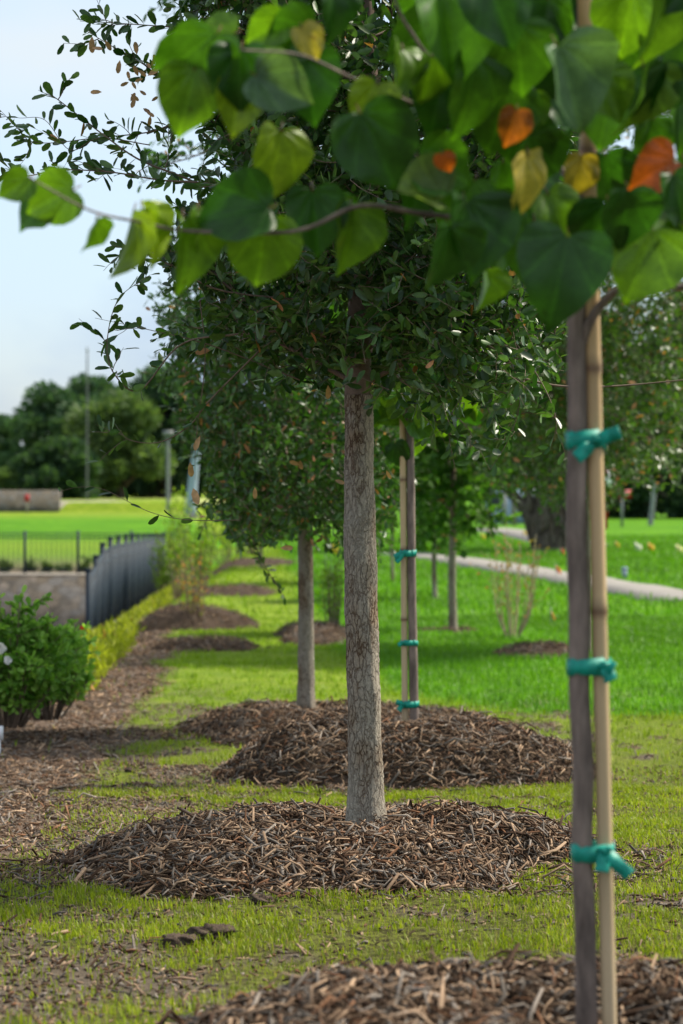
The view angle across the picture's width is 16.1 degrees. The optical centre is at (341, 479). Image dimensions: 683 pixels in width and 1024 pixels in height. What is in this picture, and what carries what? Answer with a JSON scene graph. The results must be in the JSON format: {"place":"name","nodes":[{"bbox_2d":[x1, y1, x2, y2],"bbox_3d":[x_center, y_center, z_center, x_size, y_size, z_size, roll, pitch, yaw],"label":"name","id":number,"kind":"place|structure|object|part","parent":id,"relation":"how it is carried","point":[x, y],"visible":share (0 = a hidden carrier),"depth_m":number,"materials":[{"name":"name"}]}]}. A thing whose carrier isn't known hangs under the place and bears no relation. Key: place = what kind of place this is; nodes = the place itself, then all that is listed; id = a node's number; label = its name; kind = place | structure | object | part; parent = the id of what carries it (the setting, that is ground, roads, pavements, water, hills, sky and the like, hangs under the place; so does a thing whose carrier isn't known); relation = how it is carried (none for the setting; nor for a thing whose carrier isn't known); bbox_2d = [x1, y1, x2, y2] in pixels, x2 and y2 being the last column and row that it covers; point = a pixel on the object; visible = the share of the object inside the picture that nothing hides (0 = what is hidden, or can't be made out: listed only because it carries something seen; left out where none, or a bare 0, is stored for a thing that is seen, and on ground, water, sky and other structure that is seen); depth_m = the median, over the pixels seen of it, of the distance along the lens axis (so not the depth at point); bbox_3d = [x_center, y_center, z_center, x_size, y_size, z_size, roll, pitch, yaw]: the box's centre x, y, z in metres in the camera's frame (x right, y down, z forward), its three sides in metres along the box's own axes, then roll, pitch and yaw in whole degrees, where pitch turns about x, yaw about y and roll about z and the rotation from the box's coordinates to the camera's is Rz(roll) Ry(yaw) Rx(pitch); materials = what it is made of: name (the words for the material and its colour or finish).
{"place":"outdoors","nodes":[
{"label":"outdoors","id":0,"kind":"place"},
{"bbox_2d":[181,499,224,502],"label":"dry lawn","id":1,"kind":"structure","parent":0,"point":[201,500],"depth_m":122.14,"materials":[{"name":"yellow plant"}]},
{"bbox_2d":[0,492,682,1023],"bbox_3d":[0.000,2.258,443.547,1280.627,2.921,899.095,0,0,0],"label":"ground","id":2,"kind":"structure","parent":0,"point":[90,518],"depth_m":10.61,"materials":[{"name":"green plant"}]},
{"bbox_2d":[0,557,15,572],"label":"shrub","id":3,"kind":"object","parent":2,"relation":"on","point":[5,566],"visible":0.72,"depth_m":50.91,"materials":[{"name":"green plant"}]},
{"bbox_2d":[0,413,20,453],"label":"tree","id":4,"kind":"object","parent":2,"relation":"on","point":[6,443],"visible":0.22,"depth_m":153.97,"materials":[{"name":"green plant"}]},
{"bbox_2d":[0,466,24,489],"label":"tree","id":5,"kind":"object","parent":2,"relation":"on","point":[8,473],"visible":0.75,"depth_m":130.46,"materials":[{"name":"green plant"}]},
{"bbox_2d":[24,494,29,513],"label":"marker stake","id":6,"kind":"object","parent":2,"relation":"on","point":[26,498],"visible":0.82,"depth_m":87.85,"materials":[{"name":"plastic"}]},
{"bbox_2d":[20,555,39,571],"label":"shrub","id":7,"kind":"object","parent":2,"relation":"on","point":[28,565],"visible":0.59,"depth_m":51.26,"materials":[{"name":"green plant"}]},
{"bbox_2d":[0,490,60,511],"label":"wall","id":8,"kind":"structure","parent":2,"relation":"on","point":[40,500],"depth_m":89.80,"materials":[{"name":"stone"}]},
{"bbox_2d":[38,560,55,572],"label":"shrub","id":9,"kind":"object","parent":2,"relation":"on","point":[44,567],"visible":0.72,"depth_m":50.91,"materials":[{"name":"green plant"}]},
{"bbox_2d":[0,434,104,498],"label":"tree","id":10,"kind":"object","parent":2,"relation":"on","point":[52,463],"visible":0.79,"depth_m":130.51,"materials":[{"name":"green plant"}]},
{"bbox_2d":[49,879,71,886],"bbox_3d":[-0.666,0.958,5.737,0.058,0.024,0.036,0,0,0],"label":"soil clod","id":11,"kind":"object","parent":2,"relation":"on","point":[51,883],"visible":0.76,"depth_m":5.73,"materials":[{"name":"brown soil"}]},
{"bbox_2d":[54,562,72,571],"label":"shrub","id":12,"kind":"object","parent":2,"relation":"on","point":[64,566],"visible":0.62,"depth_m":51.25,"materials":[{"name":"green plant"}]},
{"bbox_2d":[56,621,96,705],"bbox_3d":[-1.443,0.957,12.627,0.366,0.445,0.310,0,0,25],"label":"shrub","id":13,"kind":"object","parent":2,"relation":"on","point":[84,633],"visible":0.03,"depth_m":12.60,"materials":[{"name":"green plant"}]},
{"bbox_2d":[0,573,172,630],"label":"retaining wall","id":14,"kind":"structure","parent":2,"relation":"on","point":[67,591],"depth_m":49.70,"materials":[{"name":"stone"}]},
{"bbox_2d":[0,531,238,572],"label":"iron fence","id":15,"kind":"object","parent":14,"relation":"on","point":[77,537],"visible":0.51,"depth_m":49.98,"materials":[{"name":"black metal"}]},
{"bbox_2d":[80,555,92,572],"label":"shrub","id":16,"kind":"object","parent":2,"relation":"on","point":[86,564],"visible":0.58,"depth_m":50.93,"materials":[{"name":"green plant"}]},
{"bbox_2d":[86,347,87,499],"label":"light pole","id":17,"kind":"object","parent":2,"relation":"on","point":[87,421],"visible":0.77,"depth_m":117.96,"materials":[{"name":"metal"}]},
{"bbox_2d":[0,372,177,468],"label":"tree","id":18,"kind":"object","parent":2,"relation":"on","point":[42,414],"visible":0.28,"depth_m":148.60,"materials":[{"name":"green plant"}]},
{"bbox_2d":[0,628,186,864],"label":"mulch bed","id":19,"kind":"object","parent":2,"relation":"on","point":[32,733],"visible":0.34,"depth_m":10.88,"materials":[{"name":"brown wood"}]},
{"bbox_2d":[0,726,2,753],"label":"plant label","id":20,"kind":"object","parent":19,"relation":"on","point":[1,732],"visible":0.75,"depth_m":10.30,"materials":[{"name":"white paint"}]},
{"bbox_2d":[0,585,80,728],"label":"shrub","id":21,"kind":"object","parent":19,"relation":"on","point":[33,672],"visible":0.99,"depth_m":10.80,"materials":[{"name":"green plant"}]},
{"bbox_2d":[0,642,6,654],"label":"rose bloom","id":22,"kind":"object","parent":21,"relation":"attached to","point":[3,648],"visible":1,"depth_m":10.59,"materials":[{"name":"white plant"}]},
{"bbox_2d":[4,656,11,664],"bbox_3d":[-1.454,0.787,10.546,0.036,0.040,0.007,0,0,0],"label":"rose bloom","id":23,"kind":"object","parent":21,"relation":"attached to","point":[8,660],"visible":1,"depth_m":10.55,"materials":[{"name":"white plant"}]},
{"bbox_2d":[30,620,100,720],"bbox_3d":[-1.399,0.899,11.498,0.488,0.485,0.553,0,0,0],"label":"shrub","id":24,"kind":"object","parent":19,"relation":"on","point":[75,650],"visible":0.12,"depth_m":11.46,"materials":[{"name":"green plant"}]},
{"bbox_2d":[60,500,130,508],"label":"kerb wall","id":25,"kind":"structure","parent":2,"relation":"on","point":[62,503],"depth_m":90.99,"materials":[{"name":"concrete"}]},
{"bbox_2d":[59,388,178,498],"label":"tree","id":26,"kind":"object","parent":2,"relation":"on","point":[131,413],"visible":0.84,"depth_m":138.49,"materials":[{"name":"green plant"}]},
{"bbox_2d":[85,532,165,633],"bbox_3d":[-3.204,1.627,38.100,0.084,1.846,24.298,0,0,-2],"label":"iron fence","id":27,"kind":"object","parent":2,"relation":"on","point":[119,578],"visible":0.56,"depth_m":32.17,"materials":[{"name":"black metal"}]},
{"bbox_2d":[124,767,135,772],"bbox_3d":[-0.829,1.144,9.527,0.048,0.028,0.053,0,0,44],"label":"soil clod","id":28,"kind":"object","parent":2,"relation":"on","point":[127,769],"visible":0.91,"depth_m":9.52,"materials":[{"name":"brown soil"}]},
{"bbox_2d":[76,579,186,693],"bbox_3d":[-2.362,1.543,29.598,0.654,1.243,32.979,0,0,-3],"label":"groundcover","id":29,"kind":"object","parent":2,"relation":"on","point":[115,641],"visible":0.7,"depth_m":16.70,"materials":[{"name":"plant"}]},
{"bbox_2d":[98,362,215,498],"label":"tree","id":30,"kind":"object","parent":2,"relation":"on","point":[139,487],"visible":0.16,"depth_m":149.06,"materials":[{"name":"green plant"}]},
{"bbox_2d":[163,430,172,509],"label":"lamp post","id":31,"kind":"object","parent":2,"relation":"on","point":[167,433],"visible":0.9,"depth_m":87.94,"materials":[{"name":"grey metal"}]},
{"bbox_2d":[148,519,191,593],"bbox_3d":[-2.464,1.176,33.951,0.620,1.257,0.522,0,0,25],"label":"multi stem shrub","id":32,"kind":"object","parent":2,"relation":"on","point":[164,578],"visible":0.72,"depth_m":34.01,"materials":[{"name":"green plant"}]},
{"bbox_2d":[162,932,199,947],"bbox_3d":[-0.324,0.930,4.876,0.078,0.032,0.062,0,0,0],"label":"soil clod","id":33,"kind":"object","parent":2,"relation":"on","point":[174,938],"visible":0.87,"depth_m":4.86,"materials":[{"name":"brown soil"}]},
{"bbox_2d":[160,482,202,599],"bbox_3d":[-2.010,0.767,30.095,0.491,1.532,0.819,0,0,-19],"label":"multi stem shrub","id":34,"kind":"object","parent":2,"relation":"on","point":[177,561],"visible":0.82,"depth_m":30.01,"materials":[{"name":"green plant"}]},
{"bbox_2d":[181,448,199,518],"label":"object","id":35,"kind":"structure","parent":2,"relation":"on","point":[192,481],"depth_m":79.87,"materials":[{"name":"concrete"}]},
{"bbox_2d":[170,540,221,620],"bbox_3d":[-1.230,0.888,20.215,0.395,0.778,0.557,0,0,13],"label":"multi stem shrub","id":36,"kind":"object","parent":2,"relation":"on","point":[187,593],"visible":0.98,"depth_m":20.14,"materials":[{"name":"plant"}]},
{"bbox_2d":[135,601,260,635],"bbox_3d":[-1.282,1.240,20.503,1.212,0.416,1.422,0,0,0],"label":"mulch mound","id":37,"kind":"object","parent":2,"relation":"on","point":[172,616],"visible":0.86,"depth_m":20.20,"materials":[{"name":"brown wood"}]},
{"bbox_2d":[168,509,228,591],"bbox_3d":[-1.598,0.808,27.023,0.668,1.011,0.525,0,0,-11],"label":"multi stem shrub","id":38,"kind":"object","parent":2,"relation":"on","point":[205,543],"visible":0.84,"depth_m":26.95,"materials":[{"name":"green plant"}]},
{"bbox_2d":[136,633,279,652],"bbox_3d":[-0.977,1.196,17.613,1.102,0.163,0.884,0,0,0],"label":"mulch mound","id":39,"kind":"object","parent":2,"relation":"on","point":[207,643],"visible":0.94,"depth_m":17.43,"materials":[{"name":"brown wood"}]},
{"bbox_2d":[163,380,252,512],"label":"tree","id":40,"kind":"object","parent":2,"relation":"on","point":[181,474],"visible":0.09,"depth_m":147.46,"materials":[{"name":"green plant"}]},
{"bbox_2d":[185,923,237,940],"bbox_3d":[-0.264,0.926,4.934,0.114,0.044,0.078,0,0,0],"label":"soil clod","id":41,"kind":"object","parent":2,"relation":"on","point":[205,929],"visible":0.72,"depth_m":4.92,"materials":[{"name":"brown soil"}]},
{"bbox_2d":[202,493,243,565],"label":"multi stem shrub","id":42,"kind":"object","parent":2,"relation":"on","point":[228,550],"visible":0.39,"depth_m":35.98,"materials":[{"name":"green plant"}]},
{"bbox_2d":[184,582,278,599],"bbox_3d":[-1.226,1.266,26.988,1.117,0.234,2.148,0,0,0],"label":"mulch mound","id":43,"kind":"object","parent":2,"relation":"on","point":[242,590],"visible":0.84,"depth_m":26.60,"materials":[{"name":"brown wood"}]},
{"bbox_2d":[189,556,297,588],"bbox_3d":[-1.457,1.477,35.976,2.165,0.675,2.880,0,0,0],"label":"mulch mound","id":44,"kind":"object","parent":2,"relation":"on","point":[246,562],"visible":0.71,"depth_m":35.44,"materials":[{"name":"brown wood"}]},
{"bbox_2d":[239,528,258,554],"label":"multi stem shrub","id":45,"kind":"object","parent":2,"relation":"on","point":[249,552],"depth_m":39.99,"materials":[{"name":"green plant"}]},
{"bbox_2d":[214,418,297,568],"bbox_3d":[-1.075,0.111,34.040,1.475,2.287,1.625,0,0,0],"label":"young tree","id":46,"kind":"object","parent":2,"relation":"on","point":[266,538],"visible":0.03,"depth_m":33.71,"materials":[{"name":"green plant"}]},
{"bbox_2d":[249,893,274,904],"bbox_3d":[-0.177,0.937,5.391,0.051,0.030,0.058,0,0,38],"label":"soil clod","id":47,"kind":"object","parent":2,"relation":"on","point":[262,898],"visible":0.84,"depth_m":5.38,"materials":[{"name":"brown soil"}]},
{"bbox_2d":[127,695,448,747],"bbox_3d":[-0.107,1.122,11.297,1.790,0.245,1.510,0,0,0],"label":"mulch mound","id":48,"kind":"object","parent":2,"relation":"on","point":[237,725],"visible":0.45,"depth_m":11.04,"materials":[{"name":"brown wood"}]},
{"bbox_2d":[136,0,459,710],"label":"oak tree","id":49,"kind":"object","parent":48,"relation":"on","point":[313,429],"visible":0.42,"depth_m":10.91,"materials":[{"name":"green plant"}]},
{"bbox_2d":[263,617,345,645],"bbox_3d":[-0.222,1.192,19.001,0.884,0.197,2.209,0,0,0],"label":"mulch mound","id":50,"kind":"object","parent":2,"relation":"on","point":[325,632],"visible":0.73,"depth_m":18.57,"materials":[{"name":"brown wood"}]},
{"bbox_2d":[273,393,338,467],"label":"tree","id":51,"kind":"object","parent":2,"relation":"on","point":[281,418],"visible":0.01,"depth_m":148.12,"materials":[{"name":"green plant"}]},
{"bbox_2d":[313,549,343,624],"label":"multi stem shrub","id":52,"kind":"object","parent":2,"relation":"on","point":[333,616],"visible":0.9,"depth_m":19.47,"materials":[{"name":"green plant"}]},
{"bbox_2d":[331,544,339,555],"bbox_3d":[-0.078,1.005,29.501,0.105,0.477,0.028,0,0,11],"label":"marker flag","id":53,"kind":"object","parent":2,"relation":"on","point":[335,551],"visible":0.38,"depth_m":29.49,"materials":[{"name":"plastic"}]},
{"bbox_2d":[0,796,676,905],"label":"mulch mound","id":54,"kind":"object","parent":2,"relation":"on","point":[289,848],"visible":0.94,"depth_m":5.82,"materials":[{"name":"brown wood"}]},
{"bbox_2d":[0,0,682,823],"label":"oak tree","id":55,"kind":"object","parent":54,"relation":"on","point":[398,318],"visible":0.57,"depth_m":6.05,"materials":[{"name":"green plant"}]},
{"bbox_2d":[0,759,682,1023],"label":"soil crumbs","id":56,"kind":"object","parent":2,"relation":"on","point":[102,949],"visible":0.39,"depth_m":5.33,"materials":[{"name":"brown soil"}]},
{"bbox_2d":[0,702,682,1023],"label":"scattered chips","id":57,"kind":"object","parent":2,"relation":"on","point":[141,992],"visible":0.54,"depth_m":6.74,"materials":[{"name":"brown wood"}]},
{"bbox_2d":[320,471,397,506],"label":"tree","id":58,"kind":"object","parent":2,"relation":"on","point":[386,501],"visible":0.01,"depth_m":128.28,"materials":[{"name":"green plant"}]},
{"bbox_2d":[375,429,441,580],"bbox_3d":[0.690,-0.092,29.464,1.512,2.724,1.616,0,0,0],"label":"young tree","id":59,"kind":"object","parent":2,"relation":"on","point":[392,538],"visible":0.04,"depth_m":29.48,"materials":[{"name":"green plant"}]},
{"bbox_2d":[205,701,612,797],"bbox_3d":[0.266,1.055,9.499,1.620,0.372,1.528,0,0,0],"label":"mulch mound","id":60,"kind":"object","parent":2,"relation":"on","point":[464,748],"visible":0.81,"depth_m":9.16,"materials":[{"name":"brown wood"}]},
{"bbox_2d":[288,144,482,723],"bbox_3d":[0.243,-0.210,9.405,0.966,2.503,0.528,0,0,-15],"label":"redbud sapling","id":61,"kind":"object","parent":60,"relation":"on","point":[407,449],"visible":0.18,"depth_m":9.48,"materials":[{"name":"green plant"}]},
{"bbox_2d":[395,700,418,711],"bbox_3d":[0.256,0.885,9.495,0.100,0.051,0.045,0,0,-14],"label":"tie tape","id":62,"kind":"object","parent":61,"relation":"attached to","point":[406,704],"visible":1,"depth_m":9.48,"materials":[{"name":"teal plastic"}]},
{"bbox_2d":[397,640,417,646],"bbox_3d":[0.257,0.641,9.496,0.088,0.027,0.044,0,0,-13],"label":"tie tape","id":63,"kind":"object","parent":61,"relation":"attached to","point":[408,643],"visible":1,"depth_m":9.48,"materials":[{"name":"teal plastic"}]},
{"bbox_2d":[399,418,407,726],"bbox_3d":[0.245,0.348,9.500,0.036,1.364,0.028,0,0,0],"label":"bamboo stake","id":64,"kind":"object","parent":60,"relation":"on","point":[404,616],"visible":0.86,"depth_m":9.49,"materials":[{"name":"brown wood"}]},
{"bbox_2d":[393,549,416,562],"bbox_3d":[0.246,0.299,9.494,0.099,0.057,0.044,0,0,-15],"label":"tie tape","id":65,"kind":"object","parent":64,"relation":"attached to","point":[400,556],"visible":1,"depth_m":9.48,"materials":[{"name":"teal plastic"}]},
{"bbox_2d":[154,943,682,1023],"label":"mulch mound","id":66,"kind":"object","parent":2,"relation":"on","point":[509,989],"visible":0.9,"depth_m":3.59,"materials":[{"name":"brown wood"}]},
{"bbox_2d":[0,0,682,1023],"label":"redbud sapling","id":67,"kind":"object","parent":66,"relation":"on","point":[514,84],"visible":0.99,"depth_m":3.20,"materials":[{"name":"green plant"}]},
{"bbox_2d":[566,657,616,683],"bbox_3d":[0.350,0.267,3.394,0.068,0.035,0.048,0,0,0],"label":"tie tape","id":68,"kind":"object","parent":67,"relation":"attached to","point":[603,668],"visible":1,"depth_m":3.38,"materials":[{"name":"teal plastic"}]},
{"bbox_2d":[565,426,621,462],"bbox_3d":[0.353,-0.050,3.393,0.077,0.053,0.048,0,0,0],"label":"tie tape","id":69,"kind":"object","parent":67,"relation":"attached to","point":[587,442],"visible":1,"depth_m":3.38,"materials":[{"name":"teal plastic"}]},
{"bbox_2d":[571,840,633,879],"bbox_3d":[0.366,0.533,3.393,0.087,0.049,0.050,0,0,0],"label":"tie tape","id":70,"kind":"object","parent":67,"relation":"attached to","point":[604,858],"visible":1,"depth_m":3.38,"materials":[{"name":"teal plastic"}]},
{"bbox_2d":[576,0,616,1023],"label":"bamboo stake","id":71,"kind":"object","parent":66,"relation":"on","point":[598,609],"visible":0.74,"depth_m":3.39,"materials":[{"name":"beige wood"}]},
{"bbox_2d":[391,427,481,597],"bbox_3d":[0.988,0.014,25.495,1.035,2.486,1.178,0,0,0],"label":"young tree","id":72,"kind":"object","parent":2,"relation":"on","point":[435,531],"visible":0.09,"depth_m":25.39,"materials":[{"name":"green plant"}]},
{"bbox_2d":[407,624,481,633],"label":"mulch mound","id":73,"kind":"object","parent":2,"relation":"on","point":[461,628],"visible":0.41,"depth_m":19.81,"materials":[{"name":"brown wood"}]},
{"bbox_2d":[385,336,521,630],"bbox_3d":[0.889,-0.108,19.916,1.174,2.703,1.346,0,0,0],"label":"young tree","id":74,"kind":"object","parent":73,"relation":"on","point":[459,487],"visible":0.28,"depth_m":19.77,"materials":[{"name":"green plant"}]},
{"bbox_2d":[419,704,495,716],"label":"mulch mound","id":75,"kind":"object","parent":2,"relation":"on","point":[450,710],"visible":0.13,"depth_m":12.03,"materials":[{"name":"brown wood"}]},
{"bbox_2d":[501,491,506,524],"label":"square post","id":76,"kind":"object","parent":2,"relation":"on","point":[504,505],"visible":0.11,"depth_m":68.00,"materials":[{"name":"metal"}]},
{"bbox_2d":[483,437,528,491],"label":"tree","id":77,"kind":"object","parent":2,"relation":"on","point":[503,480],"depth_m":84.99,"materials":[{"name":"green plant"}]},
{"bbox_2d":[478,489,534,523],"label":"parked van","id":78,"kind":"object","parent":2,"relation":"on","point":[497,501],"depth_m":72.00,"materials":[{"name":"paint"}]},
{"label":"window","id":79,"kind":"part","parent":78,"relation":"part of","materials":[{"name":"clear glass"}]},
{"bbox_2d":[470,397,545,501],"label":"tree","id":80,"kind":"object","parent":2,"relation":"on","point":[532,476],"visible":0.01,"depth_m":88.36,"materials":[{"name":"green plant"}]},
{"bbox_2d":[511,502,516,524],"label":"square post","id":81,"kind":"object","parent":2,"relation":"on","point":[513,509],"visible":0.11,"depth_m":68.00,"materials":[{"name":"metal"}]},
{"bbox_2d":[492,639,567,659],"bbox_3d":[1.422,1.209,17.191,0.735,0.141,1.201,0,0,0],"label":"mulch mound","id":82,"kind":"object","parent":2,"relation":"on","point":[547,647],"visible":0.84,"depth_m":16.98,"materials":[{"name":"brown wood"}]},
{"bbox_2d":[469,523,549,638],"bbox_3d":[1.325,0.794,19.019,0.637,0.973,0.513,0,0,0],"label":"multi stem shrub","id":83,"kind":"object","parent":82,"relation":"on","point":[525,617],"visible":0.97,"depth_m":18.98,"materials":[{"name":"green plant"}]},
{"bbox_2d":[477,528,608,544],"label":"footpath","id":84,"kind":"structure","parent":2,"relation":"on","point":[517,534],"depth_m":55.29,"materials":[{"name":"concrete"}]},
{"bbox_2d":[472,270,653,551],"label":"oak tree","id":85,"kind":"object","parent":2,"relation":"on","point":[546,530],"visible":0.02,"depth_m":41.71,"materials":[{"name":"green plant"}]},
{"bbox_2d":[445,111,682,649],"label":"oak tree","id":86,"kind":"object","parent":2,"relation":"on","point":[629,416],"visible":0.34,"depth_m":17.04,"materials":[{"name":"green plant"}]},
{"bbox_2d":[604,468,618,528],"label":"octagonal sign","id":87,"kind":"object","parent":2,"relation":"on","point":[606,513],"visible":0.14,"depth_m":57.89,"materials":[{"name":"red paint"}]},
{"bbox_2d":[614,490,631,526],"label":"red sign","id":88,"kind":"object","parent":2,"relation":"on","point":[628,491],"visible":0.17,"depth_m":61.97,"materials":[{"name":"metal"}]},
{"bbox_2d":[621,567,627,577],"bbox_3d":[3.570,1.167,30.500,0.092,0.139,0.092,0,0,-22],"label":"valve marker","id":89,"kind":"object","parent":2,"relation":"on","point":[624,571],"visible":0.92,"depth_m":30.47,"materials":[{"name":"plastic"}]},
{"bbox_2d":[603,319,647,516],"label":"tree","id":90,"kind":"object","parent":2,"relation":"on","point":[613,513],"depth_m":91.22,"materials":[{"name":"green plant"}]},
{"bbox_2d":[635,542,641,551],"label":"marker flag","id":91,"kind":"object","parent":2,"relation":"on","point":[638,547],"visible":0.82,"depth_m":40.97,"materials":[{"name":"plastic"}]},
{"bbox_2d":[605,389,682,518],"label":"tree","id":92,"kind":"object","parent":2,"relation":"on","point":[670,505],"visible":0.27,"depth_m":85.56,"materials":[{"name":"green plant"}]},
{"bbox_2d":[648,543,653,551],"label":"marker flag","id":93,"kind":"object","parent":2,"relation":"on","point":[650,546],"visible":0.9,"depth_m":40.97,"materials":[{"name":"plastic"}]},
{"bbox_2d":[648,483,656,524],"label":"leaning post","id":94,"kind":"object","parent":2,"relation":"on","point":[652,510],"visible":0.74,"depth_m":65.94,"materials":[{"name":"grey metal"}]},
{"bbox_2d":[632,294,682,496],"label":"tree","id":95,"kind":"object","parent":2,"relation":"on","point":[652,354],"visible":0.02,"depth_m":88.84,"materials":[{"name":"green plant"}]},
{"bbox_2d":[676,544,682,552],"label":"marker flag","id":96,"kind":"object","parent":2,"relation":"on","point":[679,549],"visible":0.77,"depth_m":39.86,"materials":[{"name":"plastic"}]},
{"bbox_2d":[0,0,682,483],"label":"sky","id":97,"kind":"structure","parent":0,"point":[47,286],"materials":[{"name":"white"}]},
{"bbox_2d":[2,611,682,788],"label":"grass","id":98,"kind":"structure","parent":0,"point":[625,657],"depth_m":15.45,"materials":[{"name":"green plant"}]},
{"bbox_2d":[168,533,682,616],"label":"grass","id":99,"kind":"structure","parent":0,"point":[621,541],"depth_m":31.12,"materials":[{"name":"green plant"}]},
{"bbox_2d":[382,553,682,601],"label":"sidewalk","id":100,"kind":"structure","parent":0,"point":[614,585],"depth_m":30.13,"materials":[{"name":"concrete"}]}
]}

